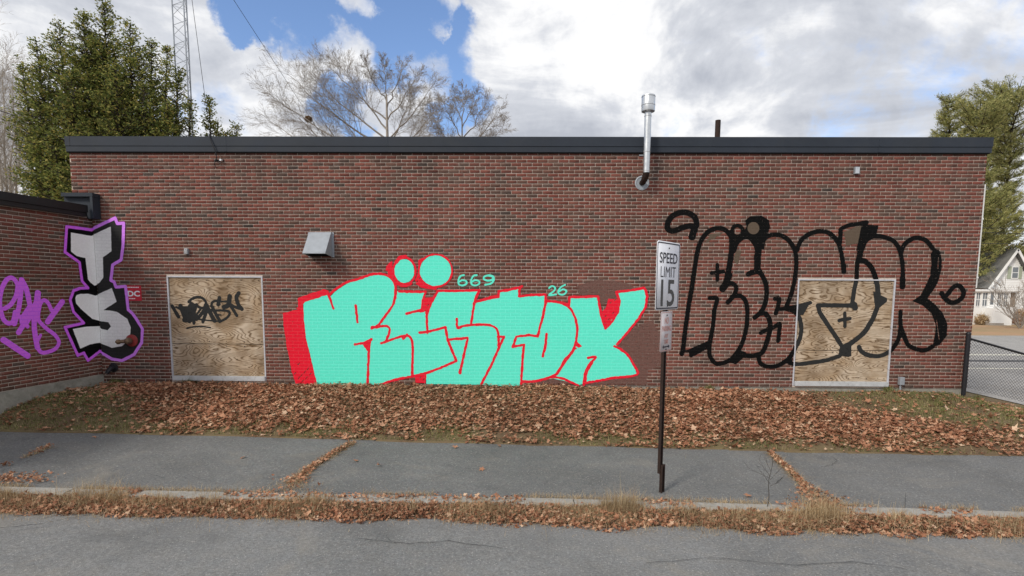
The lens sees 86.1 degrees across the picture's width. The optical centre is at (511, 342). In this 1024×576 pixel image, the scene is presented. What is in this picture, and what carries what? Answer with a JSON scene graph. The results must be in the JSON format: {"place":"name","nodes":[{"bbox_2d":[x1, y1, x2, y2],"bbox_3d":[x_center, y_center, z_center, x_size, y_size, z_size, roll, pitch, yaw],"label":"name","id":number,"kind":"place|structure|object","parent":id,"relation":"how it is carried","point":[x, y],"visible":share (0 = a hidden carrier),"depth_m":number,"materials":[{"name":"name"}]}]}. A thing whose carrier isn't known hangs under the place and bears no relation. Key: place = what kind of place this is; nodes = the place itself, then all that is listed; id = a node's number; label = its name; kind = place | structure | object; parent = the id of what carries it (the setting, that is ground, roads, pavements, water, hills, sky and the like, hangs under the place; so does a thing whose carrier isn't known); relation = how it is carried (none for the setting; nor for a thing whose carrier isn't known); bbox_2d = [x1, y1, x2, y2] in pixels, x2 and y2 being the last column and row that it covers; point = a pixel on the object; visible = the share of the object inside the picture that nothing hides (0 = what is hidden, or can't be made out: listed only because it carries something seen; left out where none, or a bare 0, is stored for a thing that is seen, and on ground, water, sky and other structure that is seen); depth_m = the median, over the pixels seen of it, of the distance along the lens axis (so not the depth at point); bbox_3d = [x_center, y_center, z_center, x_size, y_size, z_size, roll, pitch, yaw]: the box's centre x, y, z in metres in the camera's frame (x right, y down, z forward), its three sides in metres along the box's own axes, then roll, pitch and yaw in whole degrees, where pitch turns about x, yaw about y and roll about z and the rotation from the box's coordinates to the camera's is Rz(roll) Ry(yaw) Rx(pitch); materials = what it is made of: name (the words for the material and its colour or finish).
{"place":"outdoors","nodes":[
{"label":"outdoors","id":0,"kind":"place"},
{"bbox_2d":[0,511,1023,575],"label":"road","id":1,"kind":"structure","parent":0,"point":[58,545],"depth_m":5.14,"materials":[{"name":"grey asphalt"}]},
{"bbox_2d":[0,496,1019,536],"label":"gutter debris","id":2,"kind":"object","parent":1,"relation":"on","point":[587,522],"visible":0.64,"depth_m":5.85,"materials":[{"name":"brown plant"}]},
{"bbox_2d":[0,437,1023,539],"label":"gutter leaves","id":3,"kind":"object","parent":1,"relation":"on","point":[387,510],"visible":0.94,"depth_m":5.85,"materials":[{"name":"brown plant"}]},
{"bbox_2d":[137,483,180,505],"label":"dead grass tuft","id":4,"kind":"object","parent":3,"relation":"on","point":[159,496],"visible":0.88,"depth_m":5.96,"materials":[{"name":"plant"}]},
{"bbox_2d":[182,480,236,506],"bbox_3d":[-3.334,1.621,6.016,0.865,0.290,0.493,-3,6,-28],"label":"dead grass tuft","id":5,"kind":"object","parent":3,"relation":"on","point":[212,496],"visible":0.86,"depth_m":5.99,"materials":[{"name":"plant"}]},
{"bbox_2d":[653,492,710,516],"bbox_3d":[1.813,1.717,5.944,0.649,0.259,0.478,0,6,1],"label":"dead grass tuft","id":6,"kind":"object","parent":3,"relation":"on","point":[666,507],"visible":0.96,"depth_m":5.90,"materials":[{"name":"plant"}]},
{"bbox_2d":[872,501,920,522],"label":"dead grass tuft","id":7,"kind":"object","parent":3,"relation":"on","point":[892,513],"visible":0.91,"depth_m":5.76,"materials":[{"name":"plant"}]},
{"bbox_2d":[0,480,1023,547],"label":"straw grass","id":8,"kind":"structure","parent":1,"relation":"on","point":[717,512],"depth_m":5.86,"materials":[{"name":"brown plant"}]},
{"bbox_2d":[0,432,1023,511],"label":"pavement","id":9,"kind":"structure","parent":0,"point":[990,483],"depth_m":7.11,"materials":[{"name":"concrete"}]},
{"bbox_2d":[655,240,679,492],"bbox_3d":[1.749,0.437,6.322,0.071,3.148,0.610,5,7,40],"label":"street sign","id":10,"kind":"object","parent":9,"relation":"on","point":[667,276],"visible":0.97,"depth_m":6.27,"materials":[{"name":"metal"}]},
{"bbox_2d":[0,324,1023,501],"bbox_3d":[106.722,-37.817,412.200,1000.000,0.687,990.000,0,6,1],"label":"ground","id":11,"kind":"structure","parent":0,"point":[1007,330],"depth_m":8.93,"materials":[{"name":"plant"}]},
{"bbox_2d":[0,0,38,189],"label":"pale bare tree","id":12,"kind":"object","parent":11,"relation":"on","point":[5,114],"visible":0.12,"depth_m":29.83,"materials":[{"name":"grey plant"}]},
{"bbox_2d":[0,32,52,195],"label":"pale bare tree","id":13,"kind":"object","parent":11,"relation":"on","point":[7,183],"visible":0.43,"depth_m":25.94,"materials":[{"name":"grey plant"}]},
{"bbox_2d":[0,191,103,413],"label":"brick wing","id":14,"kind":"structure","parent":11,"relation":"on","point":[50,339],"depth_m":9.67,"materials":[{"name":"red brick"}]},
{"bbox_2d":[0,0,200,200],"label":"evergreen tree","id":15,"kind":"object","parent":11,"relation":"on","point":[98,98],"visible":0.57,"depth_m":21.46,"materials":[{"name":"green plant"}]},
{"bbox_2d":[110,376,124,382],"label":"weed tuft","id":16,"kind":"object","parent":11,"relation":"on","point":[116,380],"visible":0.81,"depth_m":10.81,"materials":[{"name":"green plant"}]},
{"bbox_2d":[197,92,243,135],"bbox_3d":[-12.762,-5.404,24.457,2.065,10.921,1.379,0,6,1],"label":"young evergreen tree","id":17,"kind":"object","parent":11,"relation":"on","point":[215,122],"visible":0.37,"depth_m":23.94,"materials":[{"name":"green plant"}]},
{"bbox_2d":[171,0,320,135],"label":"radio mast","id":18,"kind":"object","parent":11,"relation":"on","point":[185,31],"visible":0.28,"depth_m":22.29,"materials":[{"name":"metal"}]},
{"bbox_2d":[235,40,452,136],"bbox_3d":[-8.457,-7.680,28.009,11.096,15.570,5.295,0,6,1],"label":"bare tree","id":19,"kind":"object","parent":11,"relation":"on","point":[354,99],"visible":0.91,"depth_m":27.44,"materials":[{"name":"grey plant"}]},
{"bbox_2d":[304,115,311,122],"bbox_3d":[-10.169,-11.159,27.407,0.413,0.350,0.421,0,6,1],"label":"bird nest","id":20,"kind":"object","parent":19,"relation":"on","point":[308,117],"visible":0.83,"depth_m":27.30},
{"bbox_2d":[417,78,516,136],"bbox_3d":[-2.397,-7.244,30.116,5.589,14.303,2.656,0,6,1],"label":"bare tree","id":21,"kind":"object","parent":11,"relation":"on","point":[471,96],"visible":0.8,"depth_m":29.48,"materials":[{"name":"grey plant"}]},
{"bbox_2d":[0,380,1023,460],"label":"fallen leaves","id":22,"kind":"object","parent":11,"relation":"on","point":[775,396],"depth_m":9.28,"materials":[{"name":"brown plant"}]},
{"bbox_2d":[0,487,1023,520],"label":"kerb","id":23,"kind":"structure","parent":11,"relation":"on","point":[539,500],"depth_m":6.07,"materials":[{"name":"concrete"}]},
{"bbox_2d":[0,478,33,500],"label":"dead grass tuft","id":24,"kind":"object","parent":23,"relation":"on","point":[5,489],"visible":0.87,"depth_m":6.00,"materials":[{"name":"plant"}]},
{"bbox_2d":[36,475,120,505],"bbox_3d":[-4.790,1.554,6.015,1.032,0.358,0.838,-5,8,-41],"label":"dead grass tuft","id":25,"kind":"object","parent":23,"relation":"on","point":[75,493],"visible":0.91,"depth_m":5.96,"materials":[{"name":"plant"}]},
{"bbox_2d":[72,469,145,510],"bbox_3d":[-4.294,1.552,5.920,0.963,0.399,0.838,0,6,1],"label":"dead grass tuft","id":26,"kind":"object","parent":23,"relation":"on","point":[113,495],"visible":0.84,"depth_m":5.98,"materials":[{"name":"plant"}]},
{"bbox_2d":[286,485,358,509],"bbox_3d":[-2.066,1.630,6.000,0.915,0.296,0.624,0,6,1],"label":"dead grass tuft","id":27,"kind":"object","parent":23,"relation":"on","point":[316,499],"visible":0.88,"depth_m":5.97,"materials":[{"name":"plant"}]},
{"bbox_2d":[386,493,440,511],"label":"dead grass tuft","id":28,"kind":"object","parent":23,"relation":"on","point":[411,503],"visible":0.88,"depth_m":6.00,"materials":[{"name":"plant"}]},
{"bbox_2d":[456,495,508,513],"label":"dead grass tuft","id":29,"kind":"object","parent":23,"relation":"on","point":[484,509],"visible":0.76,"depth_m":5.95,"materials":[{"name":"plant"}]},
{"bbox_2d":[581,489,620,512],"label":"dead grass tuft","id":30,"kind":"object","parent":23,"relation":"on","point":[607,502],"visible":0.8,"depth_m":5.96,"materials":[{"name":"plant"}]},
{"bbox_2d":[588,479,661,514],"bbox_3d":[1.334,1.608,5.925,1.304,0.453,0.866,-1,6,-9],"label":"dead grass tuft","id":31,"kind":"object","parent":23,"relation":"on","point":[621,503],"visible":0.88,"depth_m":5.94,"materials":[{"name":"plant"}]},
{"bbox_2d":[747,455,785,506],"bbox_3d":[2.761,1.548,5.993,0.423,0.695,0.194,-1,6,-17],"label":"bare sapling","id":32,"kind":"object","parent":23,"relation":"on","point":[767,476],"visible":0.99,"depth_m":5.97,"materials":[{"name":"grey plant"}]},
{"bbox_2d":[790,485,857,521],"bbox_3d":[3.303,1.623,5.832,0.952,0.472,0.605,2,6,17],"label":"dead grass tuft","id":33,"kind":"object","parent":23,"relation":"on","point":[817,509],"visible":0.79,"depth_m":5.81,"materials":[{"name":"plant"}]},
{"bbox_2d":[782,484,875,526],"bbox_3d":[3.327,1.617,5.887,1.046,0.474,1.075,0,6,1],"label":"dead grass tuft","id":34,"kind":"object","parent":23,"relation":"on","point":[829,512],"visible":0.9,"depth_m":5.79,"materials":[{"name":"plant"}]},
{"bbox_2d":[61,93,993,394],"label":"brick building","id":35,"kind":"structure","parent":11,"relation":"on","point":[831,263],"depth_m":10.49,"materials":[{"name":"brick"}]},
{"bbox_2d":[166,276,265,380],"bbox_3d":[-5.770,-0.269,10.739,1.872,2.044,0.112,0,6,1],"label":"boarded window","id":36,"kind":"structure","parent":35,"relation":"in","point":[217,332],"depth_m":10.74,"materials":[{"name":"wood"}]},
{"bbox_2d":[792,279,895,386],"bbox_3d":[6.367,-0.181,10.550,1.844,2.058,0.112,0,6,1],"label":"boarded window","id":37,"kind":"structure","parent":35,"relation":"in","point":[844,327],"depth_m":10.55,"materials":[{"name":"wood"}]},
{"bbox_2d":[884,384,898,390],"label":"weed tuft","id":38,"kind":"object","parent":11,"relation":"on","point":[889,388],"visible":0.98,"depth_m":10.57,"materials":[{"name":"green plant"}]},
{"bbox_2d":[931,401,953,405],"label":"weed tuft","id":39,"kind":"object","parent":11,"relation":"on","point":[941,403],"visible":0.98,"depth_m":9.71,"materials":[{"name":"green plant"}]},
{"bbox_2d":[928,89,1010,218],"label":"pine tree","id":40,"kind":"object","parent":11,"relation":"on","point":[945,122],"visible":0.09,"depth_m":44.16,"materials":[{"name":"green plant"}]},
{"bbox_2d":[974,313,989,324],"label":"shrub","id":41,"kind":"object","parent":11,"relation":"on","point":[980,319],"visible":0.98,"depth_m":41.06,"materials":[{"name":"brown plant"}]},
{"bbox_2d":[946,90,1023,275],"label":"pine tree","id":42,"kind":"object","parent":11,"relation":"on","point":[969,116],"visible":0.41,"depth_m":41.96,"materials":[{"name":"green plant"}]},
{"bbox_2d":[954,72,1023,255],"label":"pine tree","id":43,"kind":"object","parent":11,"relation":"on","point":[1009,144],"visible":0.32,"depth_m":46.95,"materials":[{"name":"green plant"}]},
{"bbox_2d":[961,332,1023,401],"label":"chain link fence","id":44,"kind":"object","parent":11,"relation":"on","point":[967,350],"visible":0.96,"depth_m":10.44,"materials":[{"name":"black metal"}]},
{"bbox_2d":[970,122,1021,224],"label":"pine tree","id":45,"kind":"object","parent":11,"relation":"on","point":[990,165],"depth_m":59.33,"materials":[{"name":"green plant"}]},
{"bbox_2d":[972,249,1023,325],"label":"white house","id":46,"kind":"structure","parent":11,"relation":"on","point":[1012,260],"depth_m":42.30,"materials":[{"name":"white wood"}]},
{"bbox_2d":[976,292,980,306],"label":"window","id":47,"kind":"structure","parent":46,"relation":"in","point":[978,293],"depth_m":41.37,"materials":[{"name":"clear glass"}]},
{"bbox_2d":[982,292,987,306],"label":"window","id":48,"kind":"structure","parent":46,"relation":"in","point":[984,303],"depth_m":41.36,"materials":[{"name":"clear glass"}]},
{"bbox_2d":[988,292,994,307],"bbox_3d":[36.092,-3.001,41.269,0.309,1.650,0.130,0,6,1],"label":"door","id":49,"kind":"structure","parent":46,"relation":"in","point":[991,297],"depth_m":41.25,"materials":[{"name":"white glass"}]},
{"bbox_2d":[1002,292,1007,306],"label":"window","id":50,"kind":"structure","parent":46,"relation":"in","point":[1006,297],"depth_m":41.33,"materials":[{"name":"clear glass"}]},
{"bbox_2d":[1011,266,1018,278],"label":"window","id":51,"kind":"structure","parent":46,"relation":"in","point":[1015,269],"depth_m":42.57,"materials":[{"name":"clear glass"}]},
{"bbox_2d":[982,269,1023,328],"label":"bare shrub","id":52,"kind":"object","parent":11,"relation":"on","point":[1010,311],"visible":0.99,"depth_m":37.36,"materials":[{"name":"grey plant"}]},
{"bbox_2d":[1012,309,1023,323],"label":"shrub","id":53,"kind":"object","parent":11,"relation":"on","point":[1019,318],"visible":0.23,"depth_m":41.27,"materials":[{"name":"brown plant"}]},
{"bbox_2d":[1013,308,1023,323],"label":"shrub","id":54,"kind":"object","parent":11,"relation":"on","point":[1021,316],"visible":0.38,"depth_m":41.04,"materials":[{"name":"brown plant"}]},
{"bbox_2d":[0,0,1023,248],"label":"sky","id":55,"kind":"structure","parent":0,"point":[563,68],"materials":[{"name":"white"}]},
{"bbox_2d":[966,335,1023,404],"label":"side street","id":56,"kind":"structure","parent":0,"point":[1016,343],"depth_m":17.63,"materials":[{"name":"grey asphalt"}]},
{"bbox_2d":[968,368,1022,368],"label":"road marking","id":57,"kind":"object","parent":56,"relation":"on","point":[995,368],"visible":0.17,"depth_m":17.84,"materials":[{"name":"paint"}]},
{"bbox_2d":[969,360,1023,361],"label":"road marking","id":58,"kind":"object","parent":56,"relation":"on","point":[996,361],"visible":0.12,"depth_m":19.75,"materials":[{"name":"paint"}]},
{"bbox_2d":[970,354,1023,355],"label":"road marking","id":59,"kind":"object","parent":56,"relation":"on","point":[1000,354],"visible":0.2,"depth_m":21.76,"materials":[{"name":"paint"}]}
]}

